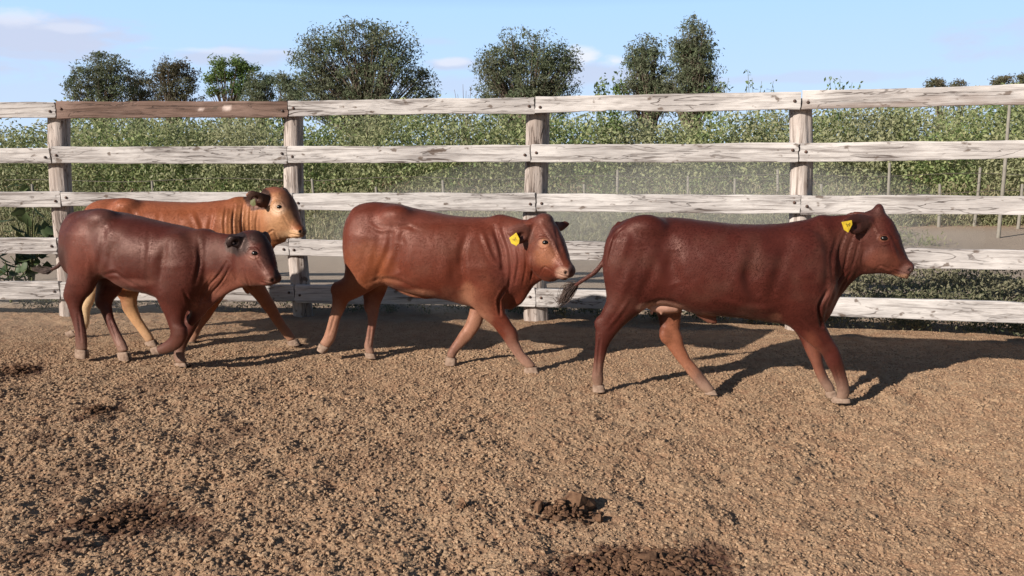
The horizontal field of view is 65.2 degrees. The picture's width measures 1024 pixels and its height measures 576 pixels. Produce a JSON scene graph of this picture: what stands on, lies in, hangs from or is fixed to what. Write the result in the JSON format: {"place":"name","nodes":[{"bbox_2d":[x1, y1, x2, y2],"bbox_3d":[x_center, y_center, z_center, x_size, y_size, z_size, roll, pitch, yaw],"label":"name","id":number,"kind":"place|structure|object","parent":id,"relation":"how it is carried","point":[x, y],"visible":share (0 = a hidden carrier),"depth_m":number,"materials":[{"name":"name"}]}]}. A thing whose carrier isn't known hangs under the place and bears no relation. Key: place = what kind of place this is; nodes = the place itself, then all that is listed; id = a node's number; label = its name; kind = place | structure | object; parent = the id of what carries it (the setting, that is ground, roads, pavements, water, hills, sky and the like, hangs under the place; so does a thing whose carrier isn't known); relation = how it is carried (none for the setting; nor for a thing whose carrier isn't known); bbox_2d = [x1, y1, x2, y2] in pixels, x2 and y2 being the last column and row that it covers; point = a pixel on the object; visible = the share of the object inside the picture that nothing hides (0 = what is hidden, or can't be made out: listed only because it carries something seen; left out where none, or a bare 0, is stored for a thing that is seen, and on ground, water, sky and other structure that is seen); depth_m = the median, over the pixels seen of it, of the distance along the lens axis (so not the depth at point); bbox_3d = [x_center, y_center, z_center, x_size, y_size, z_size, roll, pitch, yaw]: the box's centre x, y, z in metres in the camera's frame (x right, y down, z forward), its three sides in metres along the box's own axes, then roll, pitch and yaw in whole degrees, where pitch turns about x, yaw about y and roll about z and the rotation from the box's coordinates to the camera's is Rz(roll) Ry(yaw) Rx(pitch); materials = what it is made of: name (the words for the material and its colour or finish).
{"place":"outdoors","nodes":[
{"label":"outdoors","id":0,"kind":"place"},
{"bbox_2d":[0,167,1023,575],"bbox_3d":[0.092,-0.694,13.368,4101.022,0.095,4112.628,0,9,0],"label":"ground","id":1,"kind":"structure","parent":0,"point":[332,271],"depth_m":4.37,"materials":[{"name":"brown soil"}]},
{"bbox_2d":[0,259,33,302],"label":"broad leaf plant","id":2,"kind":"object","parent":1,"relation":"on","point":[28,272],"visible":0.59,"depth_m":8.41,"materials":[{"name":"green plant"}]},
{"bbox_2d":[0,363,40,376],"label":"dung","id":3,"kind":"object","parent":1,"relation":"on","point":[10,370],"visible":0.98,"depth_m":5.79,"materials":[{"name":"brown soil"}]},
{"bbox_2d":[5,170,47,271],"bbox_3d":[-5.889,-0.772,9.803,0.671,1.383,0.385,8,13,43],"label":"broad leaf plant","id":4,"kind":"object","parent":1,"relation":"on","point":[26,188],"visible":0.35,"depth_m":9.72,"materials":[{"name":"green plant"}]},
{"bbox_2d":[0,207,55,280],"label":"broad leaf plant","id":5,"kind":"object","parent":1,"relation":"on","point":[45,229],"visible":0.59,"depth_m":8.65,"materials":[{"name":"green plant"}]},
{"bbox_2d":[67,403,121,420],"bbox_3d":[-2.487,0.734,4.814,0.312,0.060,0.300,0,9,0],"label":"dung","id":6,"kind":"object","parent":1,"relation":"on","point":[96,408],"visible":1,"depth_m":4.78,"materials":[{"name":"brown soil"}]},
{"bbox_2d":[59,50,142,127],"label":"tree","id":7,"kind":"object","parent":1,"relation":"on","point":[100,87],"visible":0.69,"depth_m":76.98,"materials":[{"name":"green plant"}]},
{"bbox_2d":[32,494,216,544],"bbox_3d":[-1.652,0.981,3.398,0.730,0.061,0.483,-4,10,-22],"label":"dung","id":8,"kind":"object","parent":1,"relation":"on","point":[136,512],"visible":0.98,"depth_m":3.38,"materials":[{"name":"brown soil"}]},
{"bbox_2d":[122,68,164,128],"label":"tree","id":9,"kind":"object","parent":1,"relation":"on","point":[145,94],"visible":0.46,"depth_m":81.29,"materials":[{"name":"green plant"}]},
{"bbox_2d":[30,208,281,366],"bbox_3d":[-2.561,-0.001,5.778,2.321,1.145,0.489,3,10,19],"label":"brown cow","id":10,"kind":"object","parent":1,"relation":"on","point":[187,278],"visible":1,"depth_m":5.56},
{"bbox_2d":[139,55,207,139],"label":"tree","id":11,"kind":"object","parent":1,"relation":"on","point":[171,76],"visible":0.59,"depth_m":75.30,"materials":[{"name":"green plant"}]},
{"bbox_2d":[65,187,306,345],"bbox_3d":[-2.659,-0.171,6.447,2.202,1.286,0.507,1,10,6],"label":"brown cow","id":12,"kind":"object","parent":1,"relation":"on","point":[273,212],"visible":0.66,"depth_m":6.21},
{"bbox_2d":[201,53,260,124],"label":"tree","id":13,"kind":"object","parent":1,"relation":"on","point":[241,68],"visible":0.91,"depth_m":73.40,"materials":[{"name":"green plant"}]},
{"bbox_2d":[231,69,279,127],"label":"tree","id":14,"kind":"object","parent":1,"relation":"on","point":[256,90],"visible":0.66,"depth_m":71.46,"materials":[{"name":"green plant"}]},
{"bbox_2d":[269,70,305,139],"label":"tree","id":15,"kind":"object","parent":1,"relation":"on","point":[284,80],"visible":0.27,"depth_m":69.54,"materials":[{"name":"green plant"}]},
{"bbox_2d":[281,15,446,168],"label":"tree","id":16,"kind":"object","parent":1,"relation":"on","point":[370,86],"visible":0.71,"depth_m":57.54,"materials":[{"name":"green plant"}]},
{"bbox_2d":[317,202,575,373],"bbox_3d":[-0.452,-0.019,5.696,1.998,1.179,0.524,3,10,21],"label":"brown cow","id":17,"kind":"object","parent":1,"relation":"on","point":[490,270],"visible":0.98,"depth_m":5.49},
{"bbox_2d":[455,498,467,508],"bbox_3d":[-0.217,0.919,3.419,0.054,0.043,0.061,0,9,0],"label":"stone","id":18,"kind":"object","parent":1,"relation":"on","point":[461,503],"visible":1,"depth_m":3.41,"materials":[{"name":"beige stone"}]},
{"bbox_2d":[454,85,476,179],"bbox_3d":[-2.232,-7.492,39.301,1.129,4.897,0.095,0,9,0],"label":"bare shrub","id":19,"kind":"object","parent":1,"relation":"on","point":[466,116],"visible":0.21,"depth_m":39.14,"materials":[{"name":"green plant"}]},
{"bbox_2d":[0,132,1009,181],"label":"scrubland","id":20,"kind":"structure","parent":1,"relation":"on","point":[482,168],"depth_m":50.47,"materials":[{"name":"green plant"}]},
{"bbox_2d":[0,84,1023,330],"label":"wooden fence","id":21,"kind":"object","parent":1,"relation":"on","point":[538,152],"visible":0.66,"depth_m":7.11,"materials":[{"name":"white wood"}]},
{"bbox_2d":[0,81,1023,223],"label":"thicket","id":22,"kind":"object","parent":1,"relation":"on","point":[899,125],"visible":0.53,"depth_m":17.55,"materials":[{"name":"green plant"}]},
{"bbox_2d":[0,179,1023,245],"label":"road","id":23,"kind":"structure","parent":1,"relation":"on","point":[337,220],"depth_m":15.08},
{"bbox_2d":[9,268,1023,335],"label":"weeds","id":24,"kind":"object","parent":1,"relation":"on","point":[992,283],"visible":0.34,"depth_m":7.92,"materials":[{"name":"green plant"}]},
{"bbox_2d":[16,105,1023,237],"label":"wire fence","id":25,"kind":"object","parent":1,"relation":"on","point":[1002,193],"visible":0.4,"depth_m":15.85,"materials":[{"name":"grey metal"}]},
{"bbox_2d":[468,26,584,143],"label":"tree","id":26,"kind":"object","parent":1,"relation":"on","point":[541,83],"visible":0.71,"depth_m":52.76,"materials":[{"name":"green plant"}]},
{"bbox_2d":[520,491,602,526],"bbox_3d":[0.210,0.933,3.408,0.350,0.098,0.212,-2,10,-7],"label":"dung","id":27,"kind":"object","parent":1,"relation":"on","point":[572,503],"visible":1,"depth_m":3.40,"materials":[{"name":"brown soil"}]},
{"bbox_2d":[591,71,629,187],"bbox_3d":[2.178,-3.156,17.926,0.904,3.306,0.406,0,9,0],"label":"tall shrub","id":28,"kind":"object","parent":1,"relation":"on","point":[612,114],"visible":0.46,"depth_m":17.78,"materials":[{"name":"green plant"}]},
{"bbox_2d":[511,536,756,575],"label":"dung","id":29,"kind":"object","parent":1,"relation":"on","point":[648,561],"visible":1,"depth_m":2.99,"materials":[{"name":"brown soil"}]},
{"bbox_2d":[612,32,674,143],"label":"tree","id":30,"kind":"object","parent":1,"relation":"on","point":[641,65],"visible":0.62,"depth_m":51.00,"materials":[{"name":"green plant"}]},
{"bbox_2d":[652,11,729,175],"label":"tree","id":31,"kind":"object","parent":1,"relation":"on","point":[694,74],"visible":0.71,"depth_m":49.99,"materials":[{"name":"green plant"}]},
{"bbox_2d":[703,78,732,189],"bbox_3d":[4.499,-3.045,17.711,0.726,3.126,0.450,0,9,0],"label":"tall shrub","id":32,"kind":"object","parent":1,"relation":"on","point":[723,119],"visible":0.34,"depth_m":17.60,"materials":[{"name":"green plant"}]},
{"bbox_2d":[555,204,913,403],"bbox_3d":[1.330,0.075,4.968,2.127,1.209,0.544,1,10,10],"label":"brown cow","id":33,"kind":"object","parent":1,"relation":"on","point":[799,277],"visible":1,"depth_m":4.75},
{"bbox_2d":[741,70,776,192],"bbox_3d":[5.400,-3.104,17.523,0.810,3.294,0.360,0,9,0],"label":"tall shrub","id":34,"kind":"object","parent":1,"relation":"on","point":[748,83],"visible":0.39,"depth_m":17.42,"materials":[{"name":"green plant"}]},
{"bbox_2d":[824,76,862,194],"bbox_3d":[7.178,-3.033,17.497,0.764,3.137,0.451,0,9,0],"label":"tall shrub","id":35,"kind":"object","parent":1,"relation":"on","point":[841,119],"visible":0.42,"depth_m":17.43,"materials":[{"name":"green plant"}]},
{"bbox_2d":[923,77,956,136],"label":"tree","id":36,"kind":"object","parent":1,"relation":"on","point":[936,82],"visible":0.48,"depth_m":96.79,"materials":[{"name":"green plant"}]},
{"bbox_2d":[948,78,969,136],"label":"tree","id":37,"kind":"object","parent":1,"relation":"on","point":[962,83],"visible":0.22,"depth_m":100.96,"materials":[{"name":"green plant"}]},
{"bbox_2d":[987,73,1019,121],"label":"tree","id":38,"kind":"object","parent":1,"relation":"on","point":[999,79],"visible":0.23,"depth_m":93.01,"materials":[{"name":"green plant"}]},
{"bbox_2d":[1012,72,1023,83],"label":"tree","id":39,"kind":"object","parent":1,"relation":"on","point":[1020,79],"visible":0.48,"depth_m":87.41,"materials":[{"name":"green plant"}]},
{"bbox_2d":[0,0,1023,147],"label":"sky","id":40,"kind":"structure","parent":0,"point":[797,44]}
]}

